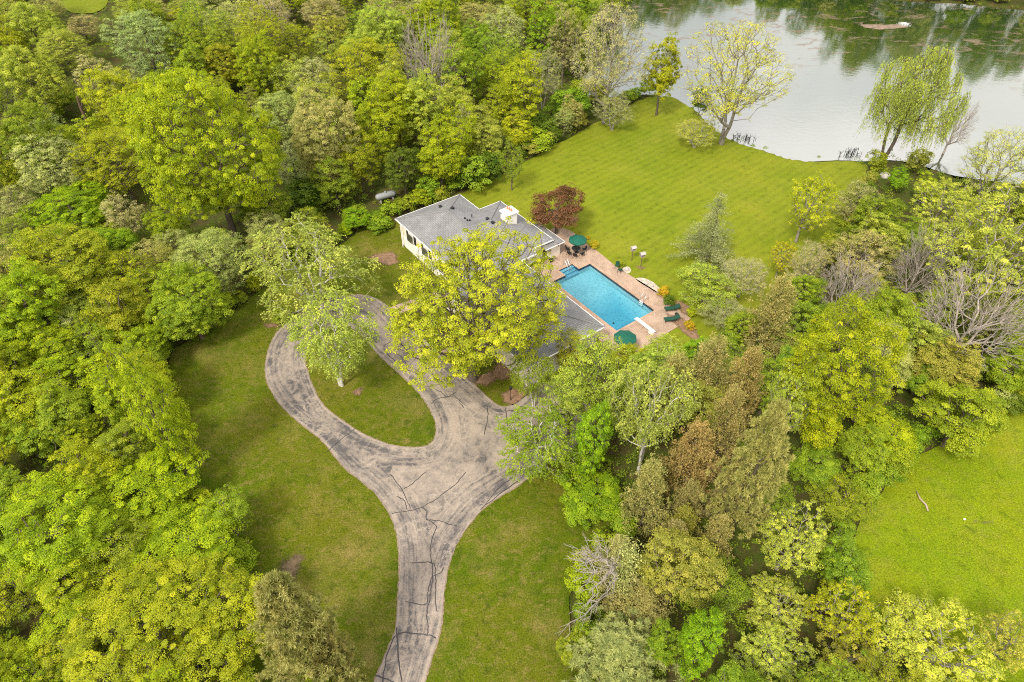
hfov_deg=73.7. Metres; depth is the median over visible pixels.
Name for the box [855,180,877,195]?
shrub
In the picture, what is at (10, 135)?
leafy tree
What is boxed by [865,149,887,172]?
shrub
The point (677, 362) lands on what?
cedar tree
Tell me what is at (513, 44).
leafy tree
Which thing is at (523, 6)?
leafy tree
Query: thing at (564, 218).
red leaved tree
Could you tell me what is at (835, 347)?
leafy tree
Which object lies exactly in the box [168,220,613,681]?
front lawn
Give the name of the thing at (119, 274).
maple tree
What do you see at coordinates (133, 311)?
maple tree
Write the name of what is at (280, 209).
maple tree
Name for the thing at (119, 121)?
maple tree
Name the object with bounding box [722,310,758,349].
maple tree
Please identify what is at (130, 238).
maple tree
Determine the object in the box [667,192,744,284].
spruce tree
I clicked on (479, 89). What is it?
leafy tree
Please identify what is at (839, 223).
shrub
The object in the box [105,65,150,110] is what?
leafy tree
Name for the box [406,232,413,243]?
window
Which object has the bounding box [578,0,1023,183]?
lake
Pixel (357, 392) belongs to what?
mulch bed
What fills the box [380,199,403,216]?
shrub
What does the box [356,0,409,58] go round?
maple tree
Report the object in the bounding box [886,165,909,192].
maple tree
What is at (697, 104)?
shrub
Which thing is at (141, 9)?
leafy tree
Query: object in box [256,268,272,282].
shrub
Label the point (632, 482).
undergrowth
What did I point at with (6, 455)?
leafy tree
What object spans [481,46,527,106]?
leafy tree
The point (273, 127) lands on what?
leafy tree
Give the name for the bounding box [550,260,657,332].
swimming pool
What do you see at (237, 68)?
maple tree
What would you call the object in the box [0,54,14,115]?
leafy tree
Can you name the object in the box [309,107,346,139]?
leafy tree
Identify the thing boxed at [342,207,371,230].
shrub
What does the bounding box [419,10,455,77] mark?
maple tree
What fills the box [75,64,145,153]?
maple tree
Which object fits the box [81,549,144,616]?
leafy tree
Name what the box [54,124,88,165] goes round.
maple tree
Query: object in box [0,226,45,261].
leafy tree
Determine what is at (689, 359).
shrub
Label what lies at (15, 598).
leafy tree
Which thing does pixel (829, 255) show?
leafy tree
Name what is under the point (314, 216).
leafy tree
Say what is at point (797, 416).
ash tree
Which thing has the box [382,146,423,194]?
maple tree
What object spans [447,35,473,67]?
leafy tree
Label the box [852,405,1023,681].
meadow lawn
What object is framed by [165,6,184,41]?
maple tree
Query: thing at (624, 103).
spring tree
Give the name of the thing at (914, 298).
maple tree
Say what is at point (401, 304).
garden path
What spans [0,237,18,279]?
maple tree
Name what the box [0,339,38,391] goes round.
maple tree
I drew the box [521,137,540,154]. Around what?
shrub
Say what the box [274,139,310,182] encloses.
leafy tree
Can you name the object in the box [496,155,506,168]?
shrub
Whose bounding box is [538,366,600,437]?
leafy tree
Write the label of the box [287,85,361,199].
maple tree
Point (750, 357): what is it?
cedar tree
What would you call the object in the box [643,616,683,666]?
maple tree
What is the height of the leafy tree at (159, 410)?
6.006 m
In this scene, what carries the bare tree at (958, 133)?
on the ground at (754, 552)
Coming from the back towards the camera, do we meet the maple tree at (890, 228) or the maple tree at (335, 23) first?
the maple tree at (335, 23)
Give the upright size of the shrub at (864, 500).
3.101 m
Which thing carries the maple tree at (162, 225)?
on the ground at (754, 552)
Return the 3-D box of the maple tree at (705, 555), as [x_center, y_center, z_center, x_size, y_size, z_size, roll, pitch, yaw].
[13.723,18.643,56.365,7.033,11.290,5.996,3,43,3]
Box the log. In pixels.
[916,491,928,510]
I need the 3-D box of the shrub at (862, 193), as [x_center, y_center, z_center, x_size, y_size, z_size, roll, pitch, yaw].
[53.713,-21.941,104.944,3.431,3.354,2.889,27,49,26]
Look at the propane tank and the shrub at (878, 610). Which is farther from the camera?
the propane tank
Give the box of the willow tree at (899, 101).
[856,44,971,172]
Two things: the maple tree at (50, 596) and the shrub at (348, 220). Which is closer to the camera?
the maple tree at (50, 596)
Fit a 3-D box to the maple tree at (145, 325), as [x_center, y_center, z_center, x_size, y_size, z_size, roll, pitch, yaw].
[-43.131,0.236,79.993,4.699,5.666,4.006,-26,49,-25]
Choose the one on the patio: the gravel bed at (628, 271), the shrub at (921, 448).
the gravel bed at (628, 271)
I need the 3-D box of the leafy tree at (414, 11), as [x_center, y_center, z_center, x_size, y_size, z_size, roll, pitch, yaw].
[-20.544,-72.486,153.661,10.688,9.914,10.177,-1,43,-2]
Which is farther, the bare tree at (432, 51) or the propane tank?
the bare tree at (432, 51)
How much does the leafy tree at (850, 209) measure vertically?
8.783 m
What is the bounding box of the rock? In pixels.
[880,172,889,178]
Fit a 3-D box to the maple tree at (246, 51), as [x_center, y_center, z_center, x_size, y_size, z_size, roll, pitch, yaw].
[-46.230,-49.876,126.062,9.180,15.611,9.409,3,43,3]
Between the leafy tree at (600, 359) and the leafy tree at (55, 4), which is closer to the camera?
the leafy tree at (600, 359)
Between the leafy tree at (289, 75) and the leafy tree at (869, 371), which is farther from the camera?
the leafy tree at (289, 75)
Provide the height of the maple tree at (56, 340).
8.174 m
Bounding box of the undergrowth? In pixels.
[0,0,1023,681]
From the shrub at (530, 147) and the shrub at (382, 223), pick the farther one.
the shrub at (530, 147)
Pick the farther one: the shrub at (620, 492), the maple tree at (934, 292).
the maple tree at (934, 292)
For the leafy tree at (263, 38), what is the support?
on the ground at (754, 552)
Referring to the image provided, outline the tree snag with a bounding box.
[76,96,89,129]
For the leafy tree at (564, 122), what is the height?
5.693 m
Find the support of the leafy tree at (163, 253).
on the ground at (754, 552)
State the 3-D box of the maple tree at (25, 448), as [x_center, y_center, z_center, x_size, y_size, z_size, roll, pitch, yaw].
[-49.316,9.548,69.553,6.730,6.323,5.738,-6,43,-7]
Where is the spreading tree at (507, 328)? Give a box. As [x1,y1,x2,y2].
[379,215,567,391]
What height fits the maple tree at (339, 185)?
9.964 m
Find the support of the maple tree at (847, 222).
on the ground at (754, 552)
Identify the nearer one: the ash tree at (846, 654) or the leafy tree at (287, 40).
the ash tree at (846, 654)
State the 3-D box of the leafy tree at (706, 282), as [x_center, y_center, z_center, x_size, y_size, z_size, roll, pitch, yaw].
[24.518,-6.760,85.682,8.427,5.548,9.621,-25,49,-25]
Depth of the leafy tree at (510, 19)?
136.08 m
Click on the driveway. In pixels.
(443, 489)
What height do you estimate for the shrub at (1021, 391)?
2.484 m
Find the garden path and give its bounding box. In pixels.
[391,292,437,311]
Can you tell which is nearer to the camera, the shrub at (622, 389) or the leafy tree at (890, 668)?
the leafy tree at (890, 668)
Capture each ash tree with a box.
[723,617,824,681]
[745,571,814,638]
[756,499,831,577]
[762,352,824,436]
[768,238,798,276]
[788,170,841,241]
[803,576,880,645]
[815,620,891,681]
[868,586,1006,681]
[909,177,977,236]
[922,181,1023,299]
[975,608,1023,675]
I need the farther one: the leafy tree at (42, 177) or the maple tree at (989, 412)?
the leafy tree at (42, 177)
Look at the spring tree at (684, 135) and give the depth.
117.30 m
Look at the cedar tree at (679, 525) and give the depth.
57.82 m
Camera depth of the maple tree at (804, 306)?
76.19 m
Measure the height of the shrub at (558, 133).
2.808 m
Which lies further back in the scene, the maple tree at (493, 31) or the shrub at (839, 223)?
the maple tree at (493, 31)
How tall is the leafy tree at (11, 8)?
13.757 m
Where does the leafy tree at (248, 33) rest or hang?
on the ground at (754, 552)
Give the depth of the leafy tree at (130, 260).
85.28 m
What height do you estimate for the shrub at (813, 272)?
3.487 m
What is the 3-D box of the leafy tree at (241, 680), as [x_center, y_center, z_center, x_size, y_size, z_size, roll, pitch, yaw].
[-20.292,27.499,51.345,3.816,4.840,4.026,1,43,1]
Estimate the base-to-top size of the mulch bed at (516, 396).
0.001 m
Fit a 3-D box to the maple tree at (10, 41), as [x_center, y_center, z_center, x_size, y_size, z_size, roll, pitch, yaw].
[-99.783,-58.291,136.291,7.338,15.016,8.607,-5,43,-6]
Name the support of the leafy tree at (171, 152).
on the ground at (754, 552)
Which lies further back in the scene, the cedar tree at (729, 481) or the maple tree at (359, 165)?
the maple tree at (359, 165)
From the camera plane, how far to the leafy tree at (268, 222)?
94.39 m
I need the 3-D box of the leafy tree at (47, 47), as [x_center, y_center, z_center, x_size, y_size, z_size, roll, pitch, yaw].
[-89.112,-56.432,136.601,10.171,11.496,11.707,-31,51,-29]
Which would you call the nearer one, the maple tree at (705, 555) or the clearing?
the maple tree at (705, 555)
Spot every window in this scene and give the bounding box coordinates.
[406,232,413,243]
[421,245,428,257]
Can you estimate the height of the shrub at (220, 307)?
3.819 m
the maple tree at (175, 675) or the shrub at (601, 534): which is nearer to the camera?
the maple tree at (175, 675)
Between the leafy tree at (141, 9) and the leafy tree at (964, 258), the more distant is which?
the leafy tree at (141, 9)
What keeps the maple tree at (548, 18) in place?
on the ground at (754, 552)
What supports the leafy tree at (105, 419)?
on the ground at (754, 552)
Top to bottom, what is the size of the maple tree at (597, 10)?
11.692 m
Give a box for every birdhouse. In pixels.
[630,245,636,260]
[639,252,645,266]
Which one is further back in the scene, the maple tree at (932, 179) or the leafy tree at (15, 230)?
the maple tree at (932, 179)
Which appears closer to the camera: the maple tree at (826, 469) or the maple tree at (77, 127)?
the maple tree at (826, 469)
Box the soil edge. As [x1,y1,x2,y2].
[264,294,594,681]
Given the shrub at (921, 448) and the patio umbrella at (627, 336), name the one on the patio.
the patio umbrella at (627, 336)
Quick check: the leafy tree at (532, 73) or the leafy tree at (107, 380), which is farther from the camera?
the leafy tree at (532, 73)
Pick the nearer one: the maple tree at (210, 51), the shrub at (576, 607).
the shrub at (576, 607)
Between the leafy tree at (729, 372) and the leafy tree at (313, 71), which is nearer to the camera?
the leafy tree at (729, 372)
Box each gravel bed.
[623,266,630,272]
[636,278,658,292]
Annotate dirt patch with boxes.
[279,550,303,580]
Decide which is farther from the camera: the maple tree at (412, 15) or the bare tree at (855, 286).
the maple tree at (412, 15)
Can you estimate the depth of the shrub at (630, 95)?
131.85 m
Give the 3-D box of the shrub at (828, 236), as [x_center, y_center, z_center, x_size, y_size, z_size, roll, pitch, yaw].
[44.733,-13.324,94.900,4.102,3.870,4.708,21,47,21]
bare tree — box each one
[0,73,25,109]
[396,11,459,100]
[555,531,645,638]
[808,245,889,316]
[886,215,956,296]
[909,259,1023,376]
[935,95,980,153]
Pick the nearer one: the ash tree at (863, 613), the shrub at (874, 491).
the ash tree at (863, 613)
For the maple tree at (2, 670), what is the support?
on the ground at (754, 552)
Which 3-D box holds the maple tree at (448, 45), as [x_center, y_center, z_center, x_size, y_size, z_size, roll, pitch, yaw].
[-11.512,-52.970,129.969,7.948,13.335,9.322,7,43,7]
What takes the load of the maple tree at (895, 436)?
on the ground at (754, 552)
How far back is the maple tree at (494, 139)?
108.23 m
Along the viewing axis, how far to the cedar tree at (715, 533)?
58.98 m
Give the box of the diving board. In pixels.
[634,317,655,334]
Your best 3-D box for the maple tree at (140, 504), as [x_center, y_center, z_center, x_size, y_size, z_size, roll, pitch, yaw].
[-34.861,14.505,64.359,11.352,6.051,12.003,19,46,19]
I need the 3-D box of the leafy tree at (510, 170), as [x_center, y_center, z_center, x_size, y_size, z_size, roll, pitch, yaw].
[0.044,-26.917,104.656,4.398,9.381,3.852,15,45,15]
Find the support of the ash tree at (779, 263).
on the back lawn at (648, 181)
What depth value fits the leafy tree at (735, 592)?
55.94 m
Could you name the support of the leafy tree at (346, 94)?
on the ground at (754, 552)
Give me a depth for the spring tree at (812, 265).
82.52 m
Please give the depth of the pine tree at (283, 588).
45.47 m
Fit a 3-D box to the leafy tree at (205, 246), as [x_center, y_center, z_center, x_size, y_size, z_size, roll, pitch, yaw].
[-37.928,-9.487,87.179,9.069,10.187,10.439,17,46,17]
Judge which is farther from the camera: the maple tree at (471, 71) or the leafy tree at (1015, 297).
the maple tree at (471, 71)
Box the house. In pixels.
[395,194,604,386]
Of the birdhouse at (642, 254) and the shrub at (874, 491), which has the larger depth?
the birdhouse at (642, 254)
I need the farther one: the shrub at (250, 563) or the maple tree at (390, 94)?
the maple tree at (390, 94)
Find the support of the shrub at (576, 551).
on the ground at (754, 552)
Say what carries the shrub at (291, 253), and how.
on the ground at (754, 552)
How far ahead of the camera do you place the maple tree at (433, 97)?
118.57 m
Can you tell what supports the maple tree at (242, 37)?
on the ground at (754, 552)
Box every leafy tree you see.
[0,0,58,53]
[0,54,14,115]
[0,111,35,141]
[0,183,44,232]
[0,215,39,252]
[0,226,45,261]
[0,432,16,478]
[0,540,8,587]
[0,559,47,625]
[1,133,91,201]
[1,293,46,327]
[1,472,61,527]
[1,651,69,681]
[5,355,43,379]
[22,107,64,137]
[28,623,98,681]
[29,0,67,23]
[33,27,94,85]
[35,234,74,274]
[53,662,102,681]
[54,311,89,336]
[63,304,111,350]
[63,321,118,365]
[64,218,94,235]
[65,126,157,203]
[66,13,100,41]
[71,54,120,89]
[79,517,153,588]
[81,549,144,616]
[86,69,125,120]
[87,414,115,438]
[89,368,130,409]
[93,246,158,299]
[94,222,118,243]
[98,189,144,233]
[99,8,180,85]
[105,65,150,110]
[112,0,143,19]
[114,114,175,173]
[117,260,171,298]
[118,569,156,623]
[121,234,172,280]
[123,0,157,43]
[128,407,181,451]
[142,242,177,278]
[147,293,184,325]
[150,136,191,175]
[153,228,195,266]
[164,0,205,15]
[169,226,248,293]
[175,0,223,43]
[178,4,230,80]
[193,482,253,540]
[194,71,240,120]
[195,0,263,47]
[202,8,243,87]
[219,0,260,29]
[228,673,260,681]
[232,1,288,87]
[238,86,264,117]
[242,209,289,248]
[244,27,278,71]
[246,224,280,256]
[249,0,281,26]
[251,90,305,146]
[251,101,282,150]
[260,15,318,73]
[268,54,321,103]
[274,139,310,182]
[281,0,306,24]
[282,206,331,253]
[288,57,340,109]
[290,71,345,144]
[300,0,350,42]
[308,26,343,70]
[309,0,345,20]
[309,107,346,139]
[315,34,406,98]
[323,78,351,113]
[328,0,354,27]
[343,4,383,43]
[363,0,415,29]
[370,0,395,8]
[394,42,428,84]
[397,68,432,131]
[399,0,435,40]
[403,0,443,49]
[445,0,470,19]
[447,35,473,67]
[450,103,470,141]
[457,2,499,34]
[462,56,483,102]
[464,0,496,16]
[476,26,521,87]
[477,85,518,126]
[478,4,526,71]
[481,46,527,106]
[492,30,536,82]
[497,136,525,189]
[509,0,543,47]
[509,0,545,49]
[519,52,544,99]
[529,0,556,44]
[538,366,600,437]
[546,1,584,85]
[553,108,575,136]
[554,326,590,370]
[556,327,642,434]
[608,0,632,26]
[672,260,746,310]
[679,553,751,625]
[702,356,761,402]
[706,330,746,378]
[742,349,796,414]
[753,477,798,524]
[779,338,824,369]
[787,254,819,281]
[804,472,877,527]
[807,300,838,332]
[817,237,849,268]
[817,295,871,361]
[829,178,884,225]
[830,229,904,288]
[838,340,900,402]
[847,284,909,323]
[852,275,894,303]
[856,649,930,681]
[902,220,936,254]
[918,233,960,267]
[960,242,1004,274]
[964,294,1023,341]
[979,220,1023,251]
[1003,275,1023,305]
[1012,145,1023,202]
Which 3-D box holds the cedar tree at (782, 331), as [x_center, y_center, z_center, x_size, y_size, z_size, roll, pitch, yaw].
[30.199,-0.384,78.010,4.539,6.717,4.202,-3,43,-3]
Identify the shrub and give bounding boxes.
[162,341,174,351]
[180,488,219,513]
[203,290,234,315]
[219,586,252,608]
[220,603,250,633]
[228,553,256,576]
[229,289,247,303]
[245,273,261,291]
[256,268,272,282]
[270,305,293,323]
[281,176,329,218]
[285,244,307,260]
[327,232,341,242]
[336,223,352,235]
[341,202,370,224]
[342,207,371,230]
[362,212,393,234]
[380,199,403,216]
[394,194,418,210]
[411,188,431,207]
[413,174,440,202]
[433,185,450,201]
[443,175,463,190]
[452,154,491,191]
[473,151,503,180]
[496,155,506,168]
[513,147,527,158]
[517,126,558,152]
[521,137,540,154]
[526,109,562,132]
[539,131,556,144]
[542,86,591,114]
[550,128,564,140]
[564,558,603,605]
[566,112,587,129]
[566,545,605,571]
[570,78,589,96]
[571,600,595,621]
[571,618,601,662]
[574,446,609,470]
[584,77,610,103]
[588,239,598,248]
[590,526,629,559]
[600,106,614,116]
[608,376,629,399]
[608,506,641,540]
[609,97,622,107]
[610,410,626,429]
[616,93,628,107]
[617,489,628,508]
[623,88,637,102]
[630,87,643,97]
[637,79,656,95]
[656,285,668,296]
[663,295,675,305]
[677,352,695,367]
[684,320,696,329]
[686,307,698,316]
[690,86,710,115]
[714,327,739,354]
[734,326,757,345]
[801,261,821,282]
[815,242,845,260]
[820,230,848,254]
[830,218,855,240]
[830,229,842,237]
[831,518,857,536]
[833,540,857,556]
[845,495,872,523]
[847,472,881,502]
[848,599,883,630]
[853,187,873,198]
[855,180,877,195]
[856,171,879,186]
[862,458,908,487]
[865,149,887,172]
[883,444,916,476]
[902,146,934,171]
[902,432,924,458]
[911,421,940,442]
[991,384,1018,407]
[1001,390,1023,415]
[1011,385,1023,397]
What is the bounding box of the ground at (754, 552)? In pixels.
[0,0,1023,681]
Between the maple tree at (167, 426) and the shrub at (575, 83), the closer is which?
the maple tree at (167, 426)
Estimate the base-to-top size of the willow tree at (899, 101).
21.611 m
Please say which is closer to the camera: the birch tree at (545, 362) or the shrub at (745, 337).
the birch tree at (545, 362)
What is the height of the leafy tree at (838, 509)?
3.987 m
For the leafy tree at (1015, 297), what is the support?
on the ground at (754, 552)
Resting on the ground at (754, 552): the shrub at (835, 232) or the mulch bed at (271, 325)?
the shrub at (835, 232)
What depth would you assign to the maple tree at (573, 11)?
138.48 m
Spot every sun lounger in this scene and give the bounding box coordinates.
[664,303,680,310]
[664,314,680,322]
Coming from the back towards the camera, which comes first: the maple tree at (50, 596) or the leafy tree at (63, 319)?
the leafy tree at (63, 319)
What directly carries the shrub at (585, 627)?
on the ground at (754, 552)
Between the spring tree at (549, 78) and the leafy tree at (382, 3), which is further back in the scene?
the leafy tree at (382, 3)
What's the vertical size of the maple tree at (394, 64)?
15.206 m
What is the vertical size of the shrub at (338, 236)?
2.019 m
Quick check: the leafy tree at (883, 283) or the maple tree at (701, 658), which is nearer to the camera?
the maple tree at (701, 658)
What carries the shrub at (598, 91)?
on the ground at (754, 552)
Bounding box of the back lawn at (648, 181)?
[448,96,862,365]
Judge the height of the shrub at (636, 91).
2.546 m
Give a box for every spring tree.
[248,0,296,48]
[525,47,562,108]
[569,1,654,123]
[591,90,634,130]
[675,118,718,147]
[678,17,796,144]
[696,294,752,330]
[720,256,770,297]
[783,240,832,292]
[954,125,1023,199]
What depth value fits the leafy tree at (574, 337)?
76.91 m
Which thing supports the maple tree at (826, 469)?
on the ground at (754, 552)
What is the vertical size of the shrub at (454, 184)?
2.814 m
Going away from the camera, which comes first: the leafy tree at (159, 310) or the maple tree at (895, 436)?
the maple tree at (895, 436)
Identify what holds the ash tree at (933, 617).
on the meadow lawn at (907, 542)
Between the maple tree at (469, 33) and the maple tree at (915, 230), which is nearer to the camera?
the maple tree at (915, 230)
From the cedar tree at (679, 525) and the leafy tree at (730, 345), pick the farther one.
the leafy tree at (730, 345)
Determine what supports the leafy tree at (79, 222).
on the ground at (754, 552)
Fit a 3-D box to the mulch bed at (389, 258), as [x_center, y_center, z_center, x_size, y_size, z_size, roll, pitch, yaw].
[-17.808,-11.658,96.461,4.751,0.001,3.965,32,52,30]
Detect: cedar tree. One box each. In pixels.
[584,534,645,612]
[592,562,677,639]
[619,451,672,545]
[639,349,696,444]
[648,518,689,579]
[657,415,723,515]
[659,502,700,548]
[664,478,708,527]
[672,331,736,425]
[690,381,751,471]
[695,512,734,567]
[705,453,757,524]
[711,345,768,432]
[740,272,800,358]
[757,315,794,360]
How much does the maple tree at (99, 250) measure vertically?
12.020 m
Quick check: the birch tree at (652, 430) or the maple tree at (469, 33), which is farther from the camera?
the maple tree at (469, 33)
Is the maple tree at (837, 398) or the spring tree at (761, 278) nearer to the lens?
the maple tree at (837, 398)
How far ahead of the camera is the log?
65.38 m
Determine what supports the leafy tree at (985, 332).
on the ground at (754, 552)
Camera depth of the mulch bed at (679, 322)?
83.68 m
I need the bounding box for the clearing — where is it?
[58,0,107,13]
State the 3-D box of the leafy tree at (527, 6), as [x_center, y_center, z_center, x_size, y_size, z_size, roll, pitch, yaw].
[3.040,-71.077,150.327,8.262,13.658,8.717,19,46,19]
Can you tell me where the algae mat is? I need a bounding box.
[861,24,907,28]
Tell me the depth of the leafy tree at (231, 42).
131.24 m
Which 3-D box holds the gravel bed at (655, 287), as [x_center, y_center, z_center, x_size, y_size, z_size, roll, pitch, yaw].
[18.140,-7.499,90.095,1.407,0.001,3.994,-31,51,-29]
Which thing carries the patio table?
on the patio
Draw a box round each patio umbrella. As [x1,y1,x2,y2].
[569,234,586,252]
[614,330,636,350]
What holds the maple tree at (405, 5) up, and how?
on the ground at (754, 552)
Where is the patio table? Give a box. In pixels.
[572,245,580,250]
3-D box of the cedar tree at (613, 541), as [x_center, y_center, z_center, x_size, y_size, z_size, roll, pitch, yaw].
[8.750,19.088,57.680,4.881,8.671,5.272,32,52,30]
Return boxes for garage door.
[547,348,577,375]
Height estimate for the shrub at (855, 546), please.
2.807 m
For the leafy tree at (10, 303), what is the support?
on the ground at (754, 552)
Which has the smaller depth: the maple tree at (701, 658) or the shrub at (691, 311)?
the maple tree at (701, 658)
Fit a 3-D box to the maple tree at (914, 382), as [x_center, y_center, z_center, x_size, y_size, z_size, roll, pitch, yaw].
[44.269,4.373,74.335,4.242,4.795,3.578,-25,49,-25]
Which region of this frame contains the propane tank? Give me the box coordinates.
[375,190,395,202]
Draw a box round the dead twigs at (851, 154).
[838,147,861,156]
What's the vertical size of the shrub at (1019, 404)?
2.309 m
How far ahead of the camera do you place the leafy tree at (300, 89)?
112.53 m
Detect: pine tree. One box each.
[246,568,368,681]
[302,619,359,681]
[561,605,684,681]
[696,397,796,539]
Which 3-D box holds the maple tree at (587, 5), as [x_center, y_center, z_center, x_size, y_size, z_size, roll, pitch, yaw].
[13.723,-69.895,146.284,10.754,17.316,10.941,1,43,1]
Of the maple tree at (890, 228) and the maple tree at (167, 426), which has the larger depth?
the maple tree at (890, 228)
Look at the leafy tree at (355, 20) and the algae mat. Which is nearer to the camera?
the leafy tree at (355, 20)
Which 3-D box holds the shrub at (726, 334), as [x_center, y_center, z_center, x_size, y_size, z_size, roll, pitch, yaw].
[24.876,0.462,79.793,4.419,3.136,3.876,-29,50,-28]
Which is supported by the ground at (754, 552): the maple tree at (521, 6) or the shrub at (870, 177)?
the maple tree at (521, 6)
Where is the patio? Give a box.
[531,227,690,357]
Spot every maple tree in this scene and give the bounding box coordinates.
[0,0,25,21]
[0,3,32,48]
[0,13,34,83]
[0,38,73,130]
[0,47,25,96]
[0,99,76,189]
[0,145,29,204]
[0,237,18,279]
[0,255,72,350]
[0,305,34,350]
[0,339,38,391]
[0,354,16,400]
[0,357,58,445]
[0,394,15,431]
[0,411,61,458]
[0,463,32,512]
[0,469,123,600]
[0,483,23,538]
[0,635,43,681]
[0,660,17,681]
[0,672,50,681]
[1,0,69,61]
[2,221,132,315]
[10,319,89,370]
[14,180,114,236]
[22,85,76,116]
[24,586,117,667]
[25,351,112,411]
[32,371,93,446]
[36,546,106,626]
[47,436,135,508]
[52,284,106,334]
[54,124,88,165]
[56,413,107,453]
[60,113,113,176]
[61,551,276,681]
[68,443,209,542]
[74,227,139,264]
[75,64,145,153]
[76,441,135,491]
[79,350,118,386]
[83,257,112,277]
[83,277,155,341]
[84,325,200,476]
[86,359,140,427]
[92,411,163,474]
[102,91,164,148]
[106,264,132,290]
[108,495,259,613]
[111,342,169,370]
[116,292,158,329]
[117,317,165,356]
[118,62,293,238]
[118,341,178,414]
[120,324,170,363]
[129,0,169,54]
[136,659,198,681]
[142,198,190,249]
[142,260,234,340]
[144,0,181,48]
[161,12,213,69]
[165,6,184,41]
[167,43,209,72]
[169,276,204,307]
[172,39,210,95]
[172,232,199,261]
[189,0,222,36]
[194,221,236,266]
[197,41,247,100]
[232,27,288,110]
[233,20,269,64]
[235,187,295,222]
[236,56,261,90]
[245,234,286,267]
[261,0,286,31]
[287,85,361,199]
[305,670,331,681]
[307,155,357,209]
[311,10,349,64]
[336,123,380,194]
[340,13,392,74]
[347,72,376,125]
[355,70,410,162]
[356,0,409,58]
[356,44,404,83]
[365,70,427,150]
[374,55,404,100]
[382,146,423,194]
[383,4,431,68]
[390,67,449,152]
[393,0,415,11]
[409,0,463,59]
[415,125,465,186]
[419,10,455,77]
[424,90,447,129]
[428,20,466,89]
[430,90,481,174]
[437,65,476,128]
[438,0,463,36]
[438,41,485,104]
[458,17,499,71]
[464,95,504,160]
[475,7,508,64]
[494,44,543,125]
[497,0,526,38]
[500,107,532,148]
[503,0,545,28]
[525,0,564,74]
[542,6,587,69]
[552,0,602,31]
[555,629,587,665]
[556,462,622,530]
[560,0,600,74]
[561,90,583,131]
[572,399,613,478]
[581,0,610,24]
[610,342,642,371]
[627,343,684,405]
[634,526,728,608]
[642,31,682,115]
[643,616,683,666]
[676,605,726,681]
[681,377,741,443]
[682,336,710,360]
[704,659,766,681]
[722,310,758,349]
[768,345,829,387]
[770,300,826,349]
[771,289,908,453]
[778,274,827,312]
[788,442,842,490]
[797,649,877,681]
[817,523,878,603]
[836,423,891,478]
[843,214,869,233]
[844,193,907,251]
[850,207,909,264]
[850,289,927,351]
[850,403,919,469]
[863,310,918,392]
[879,286,925,328]
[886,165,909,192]
[886,319,956,368]
[891,209,925,261]
[901,302,931,351]
[904,333,992,392]
[904,361,938,395]
[909,378,1012,459]
[914,166,945,204]
[918,285,967,323]
[932,349,978,377]
[958,220,1010,266]
[976,343,1023,392]
[991,319,1023,377]
[1005,301,1023,342]
[1013,198,1023,225]
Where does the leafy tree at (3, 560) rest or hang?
on the ground at (754, 552)
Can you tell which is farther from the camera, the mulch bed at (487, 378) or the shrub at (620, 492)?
the mulch bed at (487, 378)
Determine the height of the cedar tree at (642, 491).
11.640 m
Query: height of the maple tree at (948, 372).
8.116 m
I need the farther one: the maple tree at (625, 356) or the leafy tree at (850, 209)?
the leafy tree at (850, 209)
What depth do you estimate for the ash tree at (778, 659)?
54.00 m
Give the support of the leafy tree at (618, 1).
on the ground at (754, 552)
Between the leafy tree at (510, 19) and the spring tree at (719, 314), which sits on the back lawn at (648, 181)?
the spring tree at (719, 314)
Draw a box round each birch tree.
[231,212,386,330]
[285,285,380,386]
[494,399,591,487]
[507,350,558,407]
[602,357,708,472]
[642,333,690,370]
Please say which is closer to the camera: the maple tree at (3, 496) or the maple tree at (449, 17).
the maple tree at (3, 496)
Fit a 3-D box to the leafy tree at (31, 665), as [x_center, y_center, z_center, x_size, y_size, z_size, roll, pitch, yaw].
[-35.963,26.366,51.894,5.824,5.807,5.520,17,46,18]
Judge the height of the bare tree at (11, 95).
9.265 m
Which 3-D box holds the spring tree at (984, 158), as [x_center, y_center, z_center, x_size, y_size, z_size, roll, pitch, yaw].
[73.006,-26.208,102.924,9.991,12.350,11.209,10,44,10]
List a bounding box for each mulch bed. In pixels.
[264,323,282,327]
[353,388,362,394]
[369,252,397,264]
[475,372,494,385]
[491,362,516,379]
[502,387,528,404]
[667,313,700,342]
[676,301,689,314]
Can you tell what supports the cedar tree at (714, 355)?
on the ground at (754, 552)
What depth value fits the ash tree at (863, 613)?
53.87 m
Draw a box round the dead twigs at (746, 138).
[733,133,755,140]
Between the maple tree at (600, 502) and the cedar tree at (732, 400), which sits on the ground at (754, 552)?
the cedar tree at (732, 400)
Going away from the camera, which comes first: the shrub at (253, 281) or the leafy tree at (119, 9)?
the shrub at (253, 281)
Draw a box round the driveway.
[265,295,590,681]
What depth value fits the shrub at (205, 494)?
65.18 m
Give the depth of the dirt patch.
62.14 m
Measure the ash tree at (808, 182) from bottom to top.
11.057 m
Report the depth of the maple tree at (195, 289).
85.45 m
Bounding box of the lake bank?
[687,107,868,190]
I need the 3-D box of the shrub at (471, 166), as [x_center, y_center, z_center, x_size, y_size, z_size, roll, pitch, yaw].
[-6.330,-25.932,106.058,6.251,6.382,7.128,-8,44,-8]
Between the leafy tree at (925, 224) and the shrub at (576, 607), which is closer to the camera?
the shrub at (576, 607)
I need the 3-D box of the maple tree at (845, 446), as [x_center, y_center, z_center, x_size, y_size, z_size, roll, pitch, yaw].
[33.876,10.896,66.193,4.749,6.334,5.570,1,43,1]
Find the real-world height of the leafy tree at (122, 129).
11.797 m
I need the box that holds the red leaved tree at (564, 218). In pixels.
[527,182,584,233]

